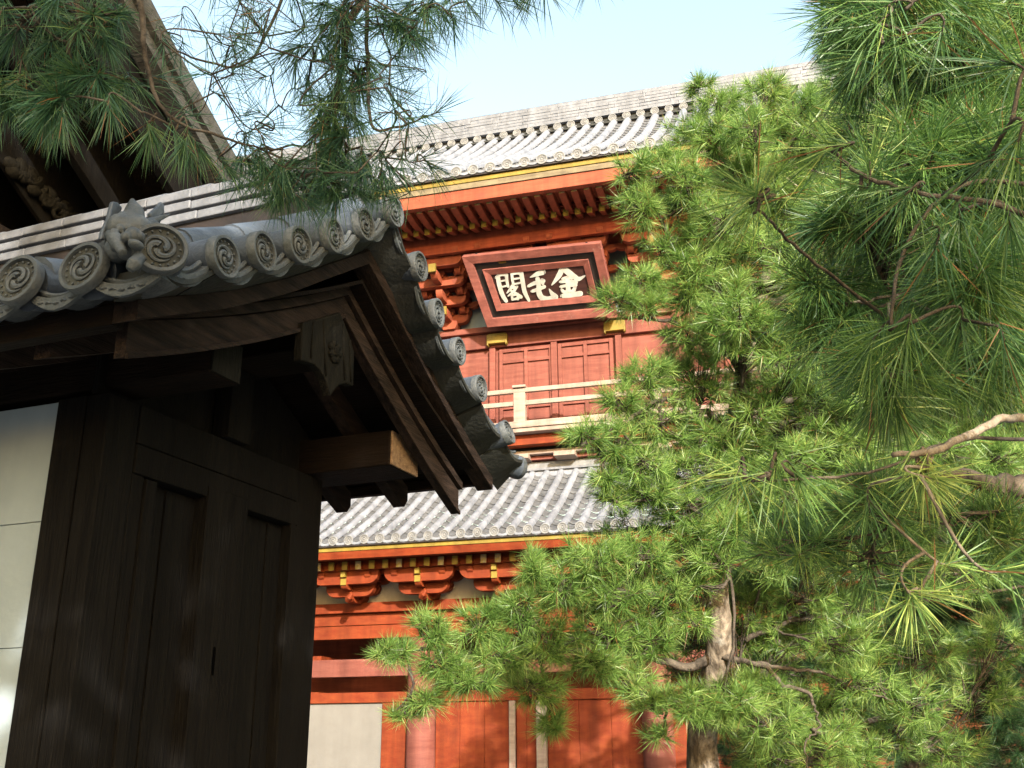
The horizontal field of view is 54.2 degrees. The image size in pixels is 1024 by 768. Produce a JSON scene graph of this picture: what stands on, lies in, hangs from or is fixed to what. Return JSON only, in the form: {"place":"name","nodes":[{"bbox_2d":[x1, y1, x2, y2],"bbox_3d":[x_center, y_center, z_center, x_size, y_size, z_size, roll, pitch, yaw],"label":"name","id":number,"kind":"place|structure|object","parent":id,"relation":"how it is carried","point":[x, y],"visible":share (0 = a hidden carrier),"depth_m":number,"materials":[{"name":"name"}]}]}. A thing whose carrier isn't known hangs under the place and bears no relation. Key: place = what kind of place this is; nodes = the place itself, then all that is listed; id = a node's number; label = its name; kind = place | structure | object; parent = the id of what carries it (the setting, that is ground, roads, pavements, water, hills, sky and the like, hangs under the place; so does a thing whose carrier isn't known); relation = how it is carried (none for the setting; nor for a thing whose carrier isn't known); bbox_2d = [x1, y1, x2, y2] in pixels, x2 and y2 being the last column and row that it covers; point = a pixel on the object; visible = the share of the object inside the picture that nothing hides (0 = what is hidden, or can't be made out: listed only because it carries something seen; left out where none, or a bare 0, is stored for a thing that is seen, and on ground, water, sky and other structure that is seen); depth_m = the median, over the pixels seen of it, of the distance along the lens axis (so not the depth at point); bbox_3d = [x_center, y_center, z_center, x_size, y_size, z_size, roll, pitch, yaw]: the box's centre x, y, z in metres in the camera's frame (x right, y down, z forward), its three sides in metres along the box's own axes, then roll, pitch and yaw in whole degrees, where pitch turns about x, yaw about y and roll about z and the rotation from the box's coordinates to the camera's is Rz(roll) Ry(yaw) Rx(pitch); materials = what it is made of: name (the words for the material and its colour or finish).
{"place":"outdoors","nodes":[
{"label":"outdoors","id":0,"kind":"place"},
{"bbox_2d":[0,0,246,232],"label":"thatched hall","id":1,"kind":"structure","parent":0,"point":[36,187],"depth_m":12.46,"materials":[{"name":"brown wood"}]},
{"bbox_2d":[0,150,527,767],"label":"wooden gate","id":2,"kind":"structure","parent":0,"point":[210,404],"depth_m":4.49,"materials":[{"name":"brown wood"}]},
{"bbox_2d":[126,444,298,767],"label":"door","id":3,"kind":"structure","parent":2,"relation":"in","point":[209,691],"depth_m":4.68,"materials":[{"name":"brown wood"}]},
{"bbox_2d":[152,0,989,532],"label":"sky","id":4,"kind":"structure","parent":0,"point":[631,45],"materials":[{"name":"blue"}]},
{"label":"ground","id":5,"kind":"structure","parent":0,"visible":0},
{"bbox_2d":[0,0,622,242],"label":"pine tree","id":6,"kind":"object","parent":5,"relation":"on","point":[47,110],"visible":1,"depth_m":2.48,"materials":[{"name":"green plant"}]},
{"bbox_2d":[238,61,1023,767],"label":"temple gatehouse","id":7,"kind":"object","parent":5,"relation":"on","point":[528,177],"visible":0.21,"depth_m":22.59,"materials":[{"name":"wood"}]},
{"bbox_2d":[435,701,508,767],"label":"door","id":8,"kind":"structure","parent":7,"relation":"in","point":[477,736],"depth_m":20.26,"materials":[{"name":"paint"}]},
{"bbox_2d":[499,344,551,421],"bbox_3d":[0.359,0.182,24.402,1.360,2.300,0.092,-6,-20,14],"label":"upper door","id":9,"kind":"structure","parent":7,"relation":"in","point":[529,366],"depth_m":24.54,"materials":[{"name":"red paint"}]},
{"bbox_2d":[516,701,536,767],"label":"door","id":10,"kind":"structure","parent":7,"relation":"in","point":[526,748],"depth_m":19.95,"materials":[{"name":"paint"}]},
{"bbox_2d":[462,240,616,326],"bbox_3d":[0.657,-2.571,24.023,3.480,1.988,1.383,-6,-20,14],"label":"temple signboard","id":11,"kind":"object","parent":7,"relation":"hanging from","point":[551,283],"visible":0.98,"depth_m":23.91,"materials":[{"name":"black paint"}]},
{"bbox_2d":[558,338,615,417],"bbox_3d":[1.797,0.043,24.038,1.360,2.300,0.092,-6,-20,14],"label":"upper door","id":12,"kind":"structure","parent":7,"relation":"in","point":[590,360],"depth_m":24.17,"materials":[{"name":"red paint"}]},
{"bbox_2d":[547,699,643,767],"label":"door","id":13,"kind":"structure","parent":7,"relation":"in","point":[603,739],"depth_m":19.62,"materials":[{"name":"paint"}]},
{"bbox_2d":[725,327,781,395],"bbox_3d":[5.639,-0.329,23.066,1.360,2.300,0.092,-6,-20,14],"label":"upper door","id":14,"kind":"structure","parent":7,"relation":"in","point":[764,327],"depth_m":23.16,"materials":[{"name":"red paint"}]},
{"bbox_2d":[673,709,893,767],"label":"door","id":15,"kind":"structure","parent":7,"relation":"in","point":[681,751],"depth_m":19.14,"materials":[{"name":"paint"}]},
{"bbox_2d":[943,712,1021,765],"bbox_3d":[9.825,6.523,17.463,4.100,2.205,0.077,-6,-20,14],"label":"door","id":16,"kind":"structure","parent":7,"relation":"in","point":[962,712],"depth_m":18.01,"materials":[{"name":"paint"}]},
{"bbox_2d":[360,62,1023,767],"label":"pine tree","id":17,"kind":"object","parent":5,"relation":"on","point":[728,304],"visible":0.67,"depth_m":6.09,"materials":[{"name":"green plant"}]},
{"bbox_2d":[665,0,1023,674],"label":"pine tree","id":18,"kind":"object","parent":5,"relation":"on","point":[935,171],"visible":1,"depth_m":2.20,"materials":[{"name":"green plant"}]},
{"bbox_2d":[717,517,1023,767],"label":"pine tree","id":19,"kind":"object","parent":5,"relation":"on","point":[1007,737],"visible":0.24,"depth_m":10.45,"materials":[{"name":"green plant"}]},
{"bbox_2d":[719,4,1023,505],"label":"pine tree","id":20,"kind":"object","parent":5,"relation":"on","point":[776,365],"visible":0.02,"depth_m":9.02,"materials":[{"name":"green plant"}]}
]}

